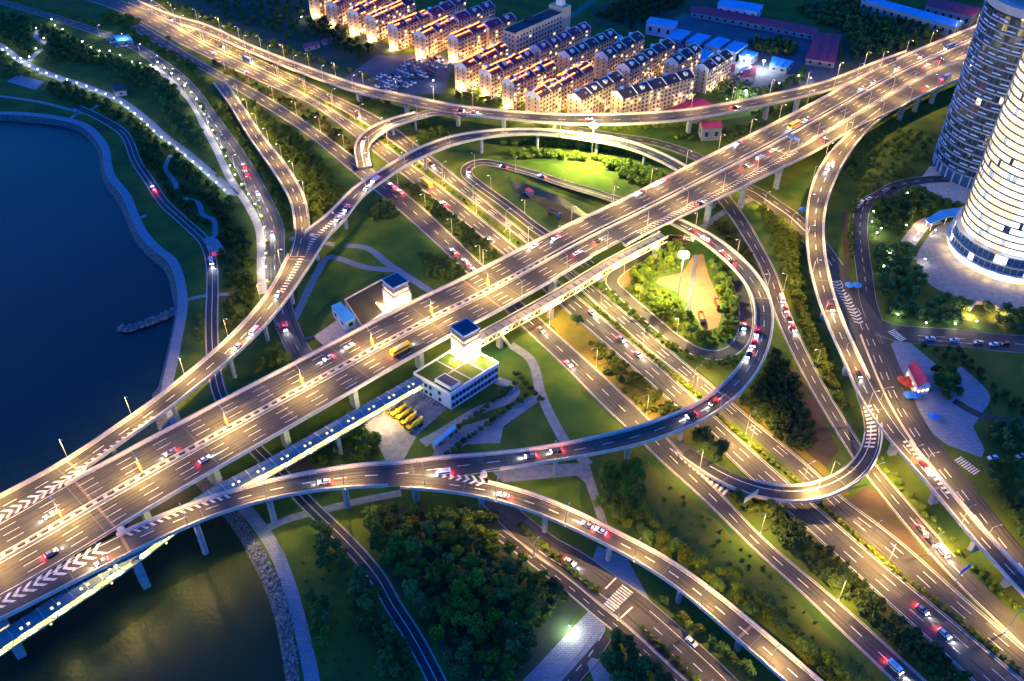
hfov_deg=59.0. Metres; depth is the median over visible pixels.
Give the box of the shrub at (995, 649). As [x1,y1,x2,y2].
[992,646,999,652]
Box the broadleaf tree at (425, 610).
[417,599,433,619]
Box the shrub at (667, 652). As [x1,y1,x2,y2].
[664,648,671,655]
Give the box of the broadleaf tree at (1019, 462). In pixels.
[1015,458,1023,468]
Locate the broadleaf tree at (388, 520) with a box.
[379,515,395,530]
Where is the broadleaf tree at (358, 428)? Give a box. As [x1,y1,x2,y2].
[353,425,363,436]
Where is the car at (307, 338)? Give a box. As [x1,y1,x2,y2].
[304,335,314,340]
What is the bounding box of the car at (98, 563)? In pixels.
[94,556,108,566]
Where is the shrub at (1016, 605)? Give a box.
[1012,601,1021,608]
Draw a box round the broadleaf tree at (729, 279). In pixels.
[724,276,733,282]
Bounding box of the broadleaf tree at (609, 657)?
[598,650,616,667]
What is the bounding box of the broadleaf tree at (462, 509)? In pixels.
[455,501,472,519]
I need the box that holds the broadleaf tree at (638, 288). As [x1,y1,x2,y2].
[633,283,643,293]
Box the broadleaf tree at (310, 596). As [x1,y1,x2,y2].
[303,588,317,604]
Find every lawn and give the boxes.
[268,416,349,478]
[295,260,380,326]
[298,119,361,198]
[329,208,455,278]
[496,159,615,191]
[505,476,580,508]
[530,338,622,439]
[751,204,768,220]
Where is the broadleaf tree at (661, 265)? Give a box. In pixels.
[656,261,666,271]
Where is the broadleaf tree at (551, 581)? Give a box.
[545,576,559,587]
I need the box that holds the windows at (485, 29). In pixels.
[450,29,485,60]
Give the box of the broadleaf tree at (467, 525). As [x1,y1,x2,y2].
[459,517,476,534]
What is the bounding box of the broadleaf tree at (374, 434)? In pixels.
[367,431,382,440]
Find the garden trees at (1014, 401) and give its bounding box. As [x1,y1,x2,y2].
[921,342,1023,413]
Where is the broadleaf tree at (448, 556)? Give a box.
[442,552,454,562]
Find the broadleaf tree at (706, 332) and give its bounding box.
[700,328,711,338]
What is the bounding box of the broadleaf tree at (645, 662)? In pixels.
[636,653,654,675]
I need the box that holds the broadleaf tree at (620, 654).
[611,650,624,664]
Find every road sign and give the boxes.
[744,489,758,508]
[787,133,799,147]
[955,563,971,582]
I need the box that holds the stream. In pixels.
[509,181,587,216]
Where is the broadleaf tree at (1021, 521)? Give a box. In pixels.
[1017,518,1023,524]
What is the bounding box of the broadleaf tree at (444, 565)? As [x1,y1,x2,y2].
[432,558,452,574]
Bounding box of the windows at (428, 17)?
[389,17,429,49]
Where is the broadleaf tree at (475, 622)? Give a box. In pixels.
[464,611,484,634]
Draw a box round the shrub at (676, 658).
[671,654,680,663]
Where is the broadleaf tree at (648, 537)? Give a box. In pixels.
[641,527,654,546]
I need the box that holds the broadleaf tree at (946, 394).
[940,389,952,399]
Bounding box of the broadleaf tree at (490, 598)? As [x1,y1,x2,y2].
[485,591,497,606]
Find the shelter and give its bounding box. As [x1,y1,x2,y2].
[432,425,456,450]
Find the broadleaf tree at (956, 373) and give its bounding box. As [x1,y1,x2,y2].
[953,371,961,378]
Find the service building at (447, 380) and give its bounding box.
[413,350,498,409]
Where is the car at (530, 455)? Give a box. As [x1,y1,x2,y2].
[525,453,536,458]
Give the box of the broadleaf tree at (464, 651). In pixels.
[455,641,472,664]
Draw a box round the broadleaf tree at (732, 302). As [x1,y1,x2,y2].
[729,297,737,306]
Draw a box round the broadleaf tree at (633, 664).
[626,658,640,670]
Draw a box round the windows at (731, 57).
[695,57,731,91]
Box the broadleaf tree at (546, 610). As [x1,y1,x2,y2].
[541,604,551,621]
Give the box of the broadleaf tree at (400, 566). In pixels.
[393,562,407,575]
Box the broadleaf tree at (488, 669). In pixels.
[483,664,493,677]
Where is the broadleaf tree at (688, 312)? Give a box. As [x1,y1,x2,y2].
[684,310,691,316]
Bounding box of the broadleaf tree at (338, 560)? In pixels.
[330,552,346,569]
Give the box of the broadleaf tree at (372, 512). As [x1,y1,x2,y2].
[361,504,379,521]
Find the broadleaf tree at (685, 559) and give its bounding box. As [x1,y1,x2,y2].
[678,551,691,566]
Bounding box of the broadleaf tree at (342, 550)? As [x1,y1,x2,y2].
[335,547,347,555]
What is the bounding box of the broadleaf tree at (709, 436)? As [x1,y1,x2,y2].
[706,434,714,440]
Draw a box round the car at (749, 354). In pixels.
[746,351,751,357]
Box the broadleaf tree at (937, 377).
[933,373,941,382]
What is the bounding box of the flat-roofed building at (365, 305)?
[344,278,411,326]
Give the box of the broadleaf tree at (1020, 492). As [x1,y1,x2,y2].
[1016,490,1023,495]
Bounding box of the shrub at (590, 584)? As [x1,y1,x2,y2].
[587,581,593,588]
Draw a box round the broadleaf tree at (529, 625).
[521,619,535,633]
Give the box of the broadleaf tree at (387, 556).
[378,549,396,564]
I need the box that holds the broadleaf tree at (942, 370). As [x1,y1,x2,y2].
[939,367,949,374]
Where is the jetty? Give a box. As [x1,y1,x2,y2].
[117,306,175,331]
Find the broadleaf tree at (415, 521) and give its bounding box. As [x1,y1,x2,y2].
[405,514,420,528]
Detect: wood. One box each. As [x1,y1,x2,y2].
[0,11,35,53]
[0,50,30,77]
[38,22,179,97]
[46,80,235,209]
[138,149,257,334]
[154,80,207,149]
[192,312,203,341]
[207,0,331,41]
[220,98,291,231]
[248,98,345,223]
[310,15,374,57]
[368,197,400,218]
[417,251,466,278]
[455,89,524,105]
[595,0,684,27]
[711,66,807,100]
[739,347,817,450]
[748,34,797,54]
[795,0,942,58]
[847,128,931,180]
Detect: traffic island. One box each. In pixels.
[74,470,81,475]
[117,526,124,531]
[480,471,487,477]
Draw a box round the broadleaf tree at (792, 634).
[785,623,799,640]
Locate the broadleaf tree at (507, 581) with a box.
[500,573,517,588]
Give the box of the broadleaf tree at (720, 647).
[714,640,732,655]
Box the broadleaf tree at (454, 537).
[445,528,465,546]
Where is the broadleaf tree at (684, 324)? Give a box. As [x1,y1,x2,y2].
[682,322,689,328]
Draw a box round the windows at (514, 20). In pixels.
[486,20,514,45]
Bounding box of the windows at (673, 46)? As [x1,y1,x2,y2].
[620,46,673,87]
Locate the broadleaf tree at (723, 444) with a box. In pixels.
[715,438,730,453]
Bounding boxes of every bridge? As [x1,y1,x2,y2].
[0,24,976,596]
[0,127,686,520]
[0,218,773,659]
[128,0,914,132]
[213,80,309,256]
[354,110,467,168]
[400,474,822,680]
[679,394,882,503]
[805,108,1023,597]
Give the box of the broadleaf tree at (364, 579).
[355,576,370,582]
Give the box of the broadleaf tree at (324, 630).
[318,623,330,638]
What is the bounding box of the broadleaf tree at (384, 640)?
[375,632,393,651]
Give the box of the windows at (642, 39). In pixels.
[597,39,642,77]
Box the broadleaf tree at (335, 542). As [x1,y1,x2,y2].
[328,537,341,549]
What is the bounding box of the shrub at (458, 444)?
[454,441,461,448]
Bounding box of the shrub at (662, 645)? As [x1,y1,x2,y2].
[657,641,665,650]
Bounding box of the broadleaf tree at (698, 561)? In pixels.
[690,551,709,568]
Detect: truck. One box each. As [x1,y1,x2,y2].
[384,402,400,413]
[389,402,407,418]
[395,406,412,422]
[400,411,417,427]
[406,416,423,432]
[548,208,561,217]
[698,311,705,324]
[714,297,720,310]
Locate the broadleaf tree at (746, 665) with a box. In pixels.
[736,658,756,676]
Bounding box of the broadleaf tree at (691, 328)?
[685,323,698,334]
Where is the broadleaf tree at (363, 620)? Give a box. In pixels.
[350,613,374,627]
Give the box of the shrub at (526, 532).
[523,527,531,534]
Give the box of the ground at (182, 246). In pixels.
[0,0,1023,680]
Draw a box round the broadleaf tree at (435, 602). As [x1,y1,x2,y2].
[428,596,443,611]
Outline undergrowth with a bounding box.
[372,509,557,680]
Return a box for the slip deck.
[622,56,965,246]
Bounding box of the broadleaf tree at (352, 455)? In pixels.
[344,450,359,461]
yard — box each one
[314,320,357,344]
[365,392,445,460]
[525,193,580,223]
[660,12,843,95]
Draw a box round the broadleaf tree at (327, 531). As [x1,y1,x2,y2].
[317,523,333,537]
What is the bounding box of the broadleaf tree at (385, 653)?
[376,645,393,662]
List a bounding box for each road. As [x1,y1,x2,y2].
[0,0,311,360]
[73,106,446,680]
[87,0,1023,680]
[130,0,1023,679]
[130,24,926,680]
[460,159,622,267]
[477,477,738,680]
[498,530,685,680]
[556,630,610,680]
[563,125,703,160]
[605,235,753,360]
[718,195,1023,647]
[737,185,842,265]
[828,257,1023,568]
[852,175,949,318]
[875,320,1023,352]
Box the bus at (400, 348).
[389,340,411,356]
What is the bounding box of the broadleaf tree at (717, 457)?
[712,451,722,462]
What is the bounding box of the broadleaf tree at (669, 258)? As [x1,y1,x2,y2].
[664,254,674,262]
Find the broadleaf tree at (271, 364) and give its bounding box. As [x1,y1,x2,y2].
[266,360,275,368]
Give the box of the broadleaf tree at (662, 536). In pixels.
[655,530,672,545]
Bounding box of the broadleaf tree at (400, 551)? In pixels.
[393,546,406,559]
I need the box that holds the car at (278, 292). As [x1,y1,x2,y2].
[274,290,281,296]
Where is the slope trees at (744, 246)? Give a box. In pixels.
[713,220,763,277]
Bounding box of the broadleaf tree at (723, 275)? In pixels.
[717,273,726,278]
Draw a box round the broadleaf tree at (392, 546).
[383,540,403,551]
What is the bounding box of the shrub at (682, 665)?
[679,663,687,668]
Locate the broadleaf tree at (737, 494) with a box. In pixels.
[731,487,742,501]
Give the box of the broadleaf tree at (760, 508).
[757,501,764,514]
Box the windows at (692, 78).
[612,78,693,112]
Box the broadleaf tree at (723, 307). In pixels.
[719,304,727,311]
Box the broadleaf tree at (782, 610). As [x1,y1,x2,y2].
[775,606,790,617]
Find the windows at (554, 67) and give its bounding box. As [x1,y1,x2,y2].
[504,67,554,107]
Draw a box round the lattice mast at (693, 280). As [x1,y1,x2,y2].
[685,255,697,310]
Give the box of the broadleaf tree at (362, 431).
[356,428,370,436]
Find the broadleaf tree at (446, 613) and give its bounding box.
[436,604,456,624]
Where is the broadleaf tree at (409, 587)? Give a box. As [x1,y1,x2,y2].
[401,578,418,599]
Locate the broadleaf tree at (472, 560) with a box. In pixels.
[459,552,487,569]
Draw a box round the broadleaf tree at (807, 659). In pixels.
[802,653,815,665]
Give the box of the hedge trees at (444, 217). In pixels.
[405,183,499,260]
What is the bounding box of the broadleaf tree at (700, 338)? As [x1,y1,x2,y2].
[697,335,704,343]
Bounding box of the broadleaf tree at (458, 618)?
[449,609,469,627]
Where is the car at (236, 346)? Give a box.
[232,343,241,349]
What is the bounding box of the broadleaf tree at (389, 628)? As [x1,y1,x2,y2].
[381,621,395,635]
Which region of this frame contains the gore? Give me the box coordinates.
[660,437,733,497]
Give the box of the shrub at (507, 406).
[505,404,512,409]
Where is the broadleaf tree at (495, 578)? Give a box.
[490,573,500,586]
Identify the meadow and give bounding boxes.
[542,302,695,442]
[644,461,873,680]
[825,128,934,256]
[931,349,1023,424]
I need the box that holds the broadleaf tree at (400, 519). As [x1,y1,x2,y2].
[395,514,408,523]
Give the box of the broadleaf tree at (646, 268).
[642,265,651,271]
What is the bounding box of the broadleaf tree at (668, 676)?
[661,671,675,680]
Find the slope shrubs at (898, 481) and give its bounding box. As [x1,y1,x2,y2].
[881,457,1005,596]
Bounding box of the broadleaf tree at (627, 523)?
[621,518,632,529]
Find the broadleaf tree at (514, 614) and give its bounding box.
[508,610,521,619]
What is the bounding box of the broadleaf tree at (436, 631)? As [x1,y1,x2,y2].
[428,623,444,642]
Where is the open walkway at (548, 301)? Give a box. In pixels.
[479,231,667,348]
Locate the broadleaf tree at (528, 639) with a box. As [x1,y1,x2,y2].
[518,631,536,648]
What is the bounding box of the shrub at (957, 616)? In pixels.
[953,613,961,618]
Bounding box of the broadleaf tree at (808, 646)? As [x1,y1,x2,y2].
[795,636,820,656]
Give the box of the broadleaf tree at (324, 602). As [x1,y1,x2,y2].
[317,594,329,608]
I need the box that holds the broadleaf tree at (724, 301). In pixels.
[718,299,729,306]
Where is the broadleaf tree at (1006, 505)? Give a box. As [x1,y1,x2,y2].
[1000,498,1011,511]
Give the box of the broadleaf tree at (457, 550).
[451,544,464,558]
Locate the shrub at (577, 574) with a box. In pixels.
[572,570,580,577]
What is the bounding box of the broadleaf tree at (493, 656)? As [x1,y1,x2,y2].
[485,648,501,664]
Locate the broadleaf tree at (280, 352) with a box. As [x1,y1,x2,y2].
[277,349,284,358]
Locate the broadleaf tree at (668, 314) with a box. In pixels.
[662,311,673,319]
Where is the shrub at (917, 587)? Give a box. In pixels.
[914,584,920,590]
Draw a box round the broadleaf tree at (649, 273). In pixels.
[645,271,652,277]
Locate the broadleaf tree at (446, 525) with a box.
[436,518,454,532]
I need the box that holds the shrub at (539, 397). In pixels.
[536,395,544,400]
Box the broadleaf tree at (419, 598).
[410,589,427,607]
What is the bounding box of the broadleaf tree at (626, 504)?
[619,497,635,512]
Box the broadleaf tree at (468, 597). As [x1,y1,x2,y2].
[463,592,474,601]
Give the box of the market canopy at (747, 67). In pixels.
[739,65,750,73]
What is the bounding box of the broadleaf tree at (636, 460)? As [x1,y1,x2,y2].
[629,455,643,465]
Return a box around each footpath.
[0,95,76,111]
[27,30,48,60]
[70,105,98,118]
[151,66,266,294]
[163,155,178,188]
[183,197,217,236]
[188,292,228,300]
[267,490,401,529]
[289,237,334,245]
[294,255,395,319]
[344,243,433,292]
[420,377,519,445]
[507,342,591,463]
[596,275,605,282]
[700,197,752,228]
[842,213,851,270]
[952,399,1023,423]
[955,367,989,425]
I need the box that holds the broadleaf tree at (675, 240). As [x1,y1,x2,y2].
[672,238,680,246]
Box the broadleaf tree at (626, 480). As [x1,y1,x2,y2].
[621,475,635,486]
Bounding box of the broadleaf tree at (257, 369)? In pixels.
[252,365,262,374]
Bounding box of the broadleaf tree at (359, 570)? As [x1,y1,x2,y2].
[350,563,367,576]
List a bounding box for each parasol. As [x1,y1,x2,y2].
[844,282,853,287]
[853,282,861,287]
[897,376,906,382]
[902,380,912,387]
[903,391,912,398]
[910,391,919,398]
[928,412,939,419]
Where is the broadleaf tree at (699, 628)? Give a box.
[693,623,708,634]
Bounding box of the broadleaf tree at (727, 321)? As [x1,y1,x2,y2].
[723,318,731,325]
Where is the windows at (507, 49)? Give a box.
[457,49,507,90]
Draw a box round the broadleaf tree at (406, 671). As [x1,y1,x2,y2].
[400,664,413,680]
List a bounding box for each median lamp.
[49,496,63,520]
[130,451,143,475]
[218,404,228,428]
[294,364,303,386]
[366,327,374,349]
[426,295,434,317]
[483,268,491,285]
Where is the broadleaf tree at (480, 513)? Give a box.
[469,507,490,522]
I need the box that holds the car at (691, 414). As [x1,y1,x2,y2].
[686,411,696,417]
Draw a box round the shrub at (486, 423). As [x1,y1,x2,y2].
[483,420,491,426]
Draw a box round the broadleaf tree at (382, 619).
[378,615,393,624]
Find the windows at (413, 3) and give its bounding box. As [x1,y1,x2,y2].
[367,3,414,39]
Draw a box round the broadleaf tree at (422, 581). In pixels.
[414,574,427,586]
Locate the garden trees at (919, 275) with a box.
[870,241,970,324]
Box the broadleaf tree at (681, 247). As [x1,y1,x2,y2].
[677,244,685,251]
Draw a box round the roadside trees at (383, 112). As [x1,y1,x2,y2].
[353,96,390,114]
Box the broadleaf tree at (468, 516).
[461,513,474,521]
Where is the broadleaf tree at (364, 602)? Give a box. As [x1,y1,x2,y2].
[356,594,374,612]
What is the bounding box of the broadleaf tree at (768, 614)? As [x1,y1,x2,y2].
[762,607,774,620]
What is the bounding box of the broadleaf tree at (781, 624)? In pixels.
[772,614,792,633]
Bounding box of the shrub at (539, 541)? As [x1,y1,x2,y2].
[537,539,544,544]
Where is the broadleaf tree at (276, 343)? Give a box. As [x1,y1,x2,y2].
[271,340,281,348]
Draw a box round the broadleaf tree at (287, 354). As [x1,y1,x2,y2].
[283,351,291,357]
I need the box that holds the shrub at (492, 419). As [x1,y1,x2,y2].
[489,416,495,422]
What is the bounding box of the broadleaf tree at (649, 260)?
[645,256,653,265]
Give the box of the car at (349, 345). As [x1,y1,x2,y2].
[345,342,354,348]
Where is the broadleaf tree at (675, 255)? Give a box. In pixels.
[665,251,678,261]
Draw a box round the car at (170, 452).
[164,448,176,456]
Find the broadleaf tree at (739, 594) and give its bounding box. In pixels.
[730,587,750,604]
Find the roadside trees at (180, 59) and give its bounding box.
[101,9,218,107]
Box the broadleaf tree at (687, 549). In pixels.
[677,543,693,557]
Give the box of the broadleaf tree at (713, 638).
[708,634,721,643]
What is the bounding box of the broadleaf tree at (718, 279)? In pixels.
[713,276,723,283]
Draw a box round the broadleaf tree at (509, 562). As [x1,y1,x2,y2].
[501,555,517,573]
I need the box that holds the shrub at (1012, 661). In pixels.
[1009,658,1015,664]
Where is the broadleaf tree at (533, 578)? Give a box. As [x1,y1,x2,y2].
[526,572,539,586]
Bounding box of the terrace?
[7,75,43,89]
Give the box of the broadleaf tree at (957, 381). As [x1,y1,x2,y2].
[951,377,961,384]
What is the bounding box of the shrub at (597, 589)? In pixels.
[593,585,600,592]
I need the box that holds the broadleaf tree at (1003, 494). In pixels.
[997,489,1012,503]
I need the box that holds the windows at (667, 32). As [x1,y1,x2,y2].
[649,26,676,34]
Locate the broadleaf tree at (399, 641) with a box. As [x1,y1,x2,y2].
[392,635,407,649]
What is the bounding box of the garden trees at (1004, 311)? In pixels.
[982,299,1023,331]
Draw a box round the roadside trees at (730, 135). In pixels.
[721,91,829,141]
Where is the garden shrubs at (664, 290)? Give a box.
[632,244,739,344]
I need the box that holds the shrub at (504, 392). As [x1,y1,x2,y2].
[500,389,506,395]
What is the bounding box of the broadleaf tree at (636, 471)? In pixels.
[629,463,645,482]
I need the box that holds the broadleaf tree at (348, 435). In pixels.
[341,428,356,441]
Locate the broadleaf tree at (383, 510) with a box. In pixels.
[378,504,388,517]
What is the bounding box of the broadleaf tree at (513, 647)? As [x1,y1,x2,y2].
[504,638,522,656]
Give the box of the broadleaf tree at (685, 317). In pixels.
[682,313,688,321]
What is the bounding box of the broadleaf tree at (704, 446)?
[700,441,708,451]
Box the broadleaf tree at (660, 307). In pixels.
[656,302,665,314]
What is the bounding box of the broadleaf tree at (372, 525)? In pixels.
[363,518,381,531]
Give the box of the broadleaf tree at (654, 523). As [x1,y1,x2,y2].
[649,518,660,528]
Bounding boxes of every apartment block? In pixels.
[308,0,327,17]
[325,0,363,26]
[346,0,391,35]
[365,0,415,41]
[387,10,430,50]
[414,15,456,58]
[426,0,465,22]
[447,22,486,61]
[452,0,494,29]
[454,41,508,91]
[479,48,535,98]
[483,12,516,46]
[502,58,556,108]
[525,61,593,112]
[529,21,590,66]
[557,28,617,74]
[567,70,624,113]
[594,31,644,78]
[610,68,694,112]
[617,38,675,87]
[663,43,701,73]
[693,49,733,93]
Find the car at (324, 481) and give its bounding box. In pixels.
[318,478,329,484]
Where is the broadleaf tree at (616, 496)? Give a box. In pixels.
[611,490,623,503]
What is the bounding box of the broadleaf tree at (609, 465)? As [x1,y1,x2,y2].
[603,460,616,469]
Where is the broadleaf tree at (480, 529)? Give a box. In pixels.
[476,524,485,533]
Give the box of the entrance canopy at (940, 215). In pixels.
[925,207,961,228]
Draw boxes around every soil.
[774,368,838,466]
[848,486,967,595]
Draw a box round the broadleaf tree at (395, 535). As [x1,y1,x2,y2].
[388,529,404,542]
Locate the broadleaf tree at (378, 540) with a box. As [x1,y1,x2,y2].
[369,529,386,550]
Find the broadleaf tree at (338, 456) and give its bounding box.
[330,453,342,462]
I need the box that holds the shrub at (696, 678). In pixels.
[692,674,701,680]
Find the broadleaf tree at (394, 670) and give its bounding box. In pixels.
[386,662,400,677]
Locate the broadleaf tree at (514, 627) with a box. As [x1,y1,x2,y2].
[502,618,525,635]
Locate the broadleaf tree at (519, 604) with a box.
[510,596,530,613]
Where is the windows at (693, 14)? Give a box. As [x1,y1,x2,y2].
[693,14,810,37]
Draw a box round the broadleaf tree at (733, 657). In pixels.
[727,648,741,663]
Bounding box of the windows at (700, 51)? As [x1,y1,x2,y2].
[666,51,700,72]
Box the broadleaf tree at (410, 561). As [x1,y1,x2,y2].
[402,557,415,567]
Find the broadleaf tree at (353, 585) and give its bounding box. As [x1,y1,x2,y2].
[347,578,360,597]
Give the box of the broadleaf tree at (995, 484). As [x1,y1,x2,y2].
[988,478,1003,491]
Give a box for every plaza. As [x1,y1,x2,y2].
[432,396,538,455]
[492,462,606,523]
[523,612,604,680]
[587,657,612,680]
[593,546,648,598]
[891,341,984,456]
[917,221,1023,308]
[921,166,969,202]
[937,242,1023,300]
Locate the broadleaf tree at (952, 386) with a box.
[946,382,956,392]
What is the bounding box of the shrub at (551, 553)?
[547,548,555,556]
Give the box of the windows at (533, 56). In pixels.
[482,56,533,97]
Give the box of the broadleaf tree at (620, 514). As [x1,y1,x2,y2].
[610,508,627,522]
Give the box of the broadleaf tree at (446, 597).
[441,591,453,605]
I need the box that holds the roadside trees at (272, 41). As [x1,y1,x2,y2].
[161,0,375,81]
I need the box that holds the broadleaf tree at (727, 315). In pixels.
[724,313,731,319]
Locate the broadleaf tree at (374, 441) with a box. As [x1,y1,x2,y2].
[368,435,381,449]
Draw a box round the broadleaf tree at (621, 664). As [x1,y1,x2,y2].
[609,657,629,671]
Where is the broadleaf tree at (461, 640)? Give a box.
[454,636,474,647]
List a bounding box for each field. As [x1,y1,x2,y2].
[173,0,397,78]
[589,0,751,29]
[796,0,961,70]
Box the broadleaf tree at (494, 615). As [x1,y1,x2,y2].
[484,606,504,622]
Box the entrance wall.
[969,300,1000,310]
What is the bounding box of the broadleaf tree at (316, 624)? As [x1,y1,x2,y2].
[308,618,323,632]
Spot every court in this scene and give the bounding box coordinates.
[619,271,637,287]
[656,254,721,329]
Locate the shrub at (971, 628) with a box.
[968,625,975,632]
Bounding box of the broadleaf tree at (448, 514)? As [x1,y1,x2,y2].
[440,506,459,522]
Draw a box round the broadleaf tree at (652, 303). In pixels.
[648,301,655,308]
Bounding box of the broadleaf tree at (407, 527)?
[400,519,413,533]
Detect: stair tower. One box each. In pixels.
[381,272,410,312]
[450,318,480,363]
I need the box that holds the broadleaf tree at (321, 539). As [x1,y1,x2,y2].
[315,534,327,544]
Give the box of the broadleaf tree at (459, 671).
[447,663,469,678]
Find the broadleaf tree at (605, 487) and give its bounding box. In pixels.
[600,482,611,493]
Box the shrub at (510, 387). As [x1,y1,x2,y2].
[505,385,513,389]
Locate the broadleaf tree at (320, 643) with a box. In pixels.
[310,635,329,649]
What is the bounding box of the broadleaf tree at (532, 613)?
[523,603,540,623]
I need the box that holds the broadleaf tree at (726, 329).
[721,325,733,334]
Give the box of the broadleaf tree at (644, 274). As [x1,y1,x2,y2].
[639,272,647,278]
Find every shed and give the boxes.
[111,83,126,96]
[113,35,133,44]
[303,41,319,51]
[321,36,332,45]
[525,188,533,196]
[645,17,677,37]
[666,29,691,44]
[674,43,683,52]
[685,33,711,48]
[690,6,818,39]
[700,49,713,61]
[704,36,729,54]
[717,0,762,16]
[723,41,747,60]
[729,64,735,78]
[738,49,758,64]
[740,65,757,83]
[769,56,792,73]
[805,32,840,68]
[859,0,963,36]
[924,0,980,26]
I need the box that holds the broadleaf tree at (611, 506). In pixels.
[606,501,618,510]
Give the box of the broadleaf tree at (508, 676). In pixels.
[498,669,515,680]
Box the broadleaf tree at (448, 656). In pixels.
[443,649,454,662]
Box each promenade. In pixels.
[0,43,238,195]
[0,111,319,680]
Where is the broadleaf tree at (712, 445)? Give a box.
[705,438,717,453]
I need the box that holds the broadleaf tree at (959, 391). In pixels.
[955,386,964,395]
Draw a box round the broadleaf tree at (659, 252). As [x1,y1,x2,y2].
[654,248,662,256]
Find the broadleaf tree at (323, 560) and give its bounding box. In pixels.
[314,551,331,568]
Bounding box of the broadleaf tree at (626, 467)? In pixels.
[620,462,632,474]
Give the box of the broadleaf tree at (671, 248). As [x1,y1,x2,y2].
[666,244,675,251]
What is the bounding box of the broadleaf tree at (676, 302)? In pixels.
[672,299,679,307]
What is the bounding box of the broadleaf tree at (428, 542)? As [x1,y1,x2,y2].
[422,538,434,547]
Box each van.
[208,256,213,264]
[249,325,258,334]
[371,175,379,181]
[436,467,450,475]
[683,235,693,240]
[700,235,709,241]
[756,154,763,159]
[779,293,784,302]
[886,657,903,674]
[936,543,949,557]
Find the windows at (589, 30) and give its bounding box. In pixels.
[532,30,589,64]
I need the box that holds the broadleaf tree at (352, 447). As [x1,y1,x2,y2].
[343,444,355,454]
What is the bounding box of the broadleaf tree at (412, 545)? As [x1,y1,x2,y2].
[402,535,424,555]
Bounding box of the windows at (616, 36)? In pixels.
[560,36,616,72]
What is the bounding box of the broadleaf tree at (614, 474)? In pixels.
[608,468,622,482]
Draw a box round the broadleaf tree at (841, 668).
[830,659,851,679]
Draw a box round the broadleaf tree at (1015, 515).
[1008,509,1023,525]
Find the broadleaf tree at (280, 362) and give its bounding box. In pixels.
[276,357,284,366]
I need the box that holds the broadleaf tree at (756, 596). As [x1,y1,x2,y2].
[750,589,762,603]
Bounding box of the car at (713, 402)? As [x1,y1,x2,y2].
[709,398,718,405]
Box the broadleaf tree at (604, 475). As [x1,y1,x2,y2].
[598,468,610,482]
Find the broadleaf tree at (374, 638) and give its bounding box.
[368,629,385,644]
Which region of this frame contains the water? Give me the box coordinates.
[0,121,284,680]
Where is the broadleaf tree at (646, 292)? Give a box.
[643,289,650,298]
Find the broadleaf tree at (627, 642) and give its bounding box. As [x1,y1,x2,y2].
[620,634,636,652]
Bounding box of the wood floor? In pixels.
[370,506,585,680]
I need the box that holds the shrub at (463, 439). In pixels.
[460,437,466,442]
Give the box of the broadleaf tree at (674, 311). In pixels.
[670,308,678,316]
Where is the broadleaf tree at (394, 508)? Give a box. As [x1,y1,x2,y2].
[390,502,398,514]
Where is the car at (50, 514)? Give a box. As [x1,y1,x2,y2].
[44,509,57,519]
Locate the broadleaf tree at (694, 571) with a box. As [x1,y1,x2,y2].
[690,567,698,576]
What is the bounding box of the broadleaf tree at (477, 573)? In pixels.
[466,567,485,588]
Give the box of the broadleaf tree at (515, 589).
[508,584,524,597]
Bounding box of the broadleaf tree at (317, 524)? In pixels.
[309,518,325,530]
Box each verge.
[732,397,849,494]
[753,497,965,680]
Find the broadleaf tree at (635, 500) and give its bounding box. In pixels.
[628,495,637,506]
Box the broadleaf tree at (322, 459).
[317,454,328,464]
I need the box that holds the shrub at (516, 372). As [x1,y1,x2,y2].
[512,371,520,374]
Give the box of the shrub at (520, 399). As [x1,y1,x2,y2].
[516,395,523,402]
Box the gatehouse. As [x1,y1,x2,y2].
[698,120,722,140]
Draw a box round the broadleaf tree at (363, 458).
[358,453,367,461]
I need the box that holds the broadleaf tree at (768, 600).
[761,593,779,611]
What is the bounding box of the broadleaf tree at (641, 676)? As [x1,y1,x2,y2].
[637,671,648,680]
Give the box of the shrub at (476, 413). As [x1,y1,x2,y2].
[473,410,479,416]
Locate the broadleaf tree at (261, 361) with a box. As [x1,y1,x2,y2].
[257,357,265,368]
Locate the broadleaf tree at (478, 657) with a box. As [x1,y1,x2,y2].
[470,649,487,664]
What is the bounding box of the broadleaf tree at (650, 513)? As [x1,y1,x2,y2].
[644,506,656,521]
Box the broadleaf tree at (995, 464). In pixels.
[987,459,1003,469]
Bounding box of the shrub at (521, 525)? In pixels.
[518,522,525,529]
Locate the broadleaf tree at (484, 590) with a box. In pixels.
[478,586,489,596]
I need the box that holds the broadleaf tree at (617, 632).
[609,627,625,643]
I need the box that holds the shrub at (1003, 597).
[996,592,1005,599]
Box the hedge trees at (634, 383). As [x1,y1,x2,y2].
[588,340,681,414]
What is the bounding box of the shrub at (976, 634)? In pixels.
[972,631,979,637]
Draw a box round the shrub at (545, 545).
[541,542,549,549]
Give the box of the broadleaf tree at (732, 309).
[727,305,739,313]
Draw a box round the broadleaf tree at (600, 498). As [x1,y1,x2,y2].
[592,491,610,507]
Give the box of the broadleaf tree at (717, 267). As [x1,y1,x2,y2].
[712,263,722,274]
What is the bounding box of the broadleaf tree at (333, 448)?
[325,441,338,456]
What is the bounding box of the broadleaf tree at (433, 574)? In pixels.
[423,563,441,583]
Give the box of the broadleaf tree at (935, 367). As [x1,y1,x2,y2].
[930,364,941,373]
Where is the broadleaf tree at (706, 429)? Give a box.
[702,425,711,434]
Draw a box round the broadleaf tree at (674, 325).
[672,322,680,329]
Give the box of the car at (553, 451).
[550,448,561,453]
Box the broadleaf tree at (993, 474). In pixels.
[984,470,1004,479]
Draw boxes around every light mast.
[589,122,597,159]
[677,251,688,295]
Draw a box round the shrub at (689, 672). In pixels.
[685,669,693,675]
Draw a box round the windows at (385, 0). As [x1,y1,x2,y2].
[349,0,388,33]
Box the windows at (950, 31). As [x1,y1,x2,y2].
[862,4,959,33]
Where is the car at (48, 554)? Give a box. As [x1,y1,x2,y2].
[43,548,57,557]

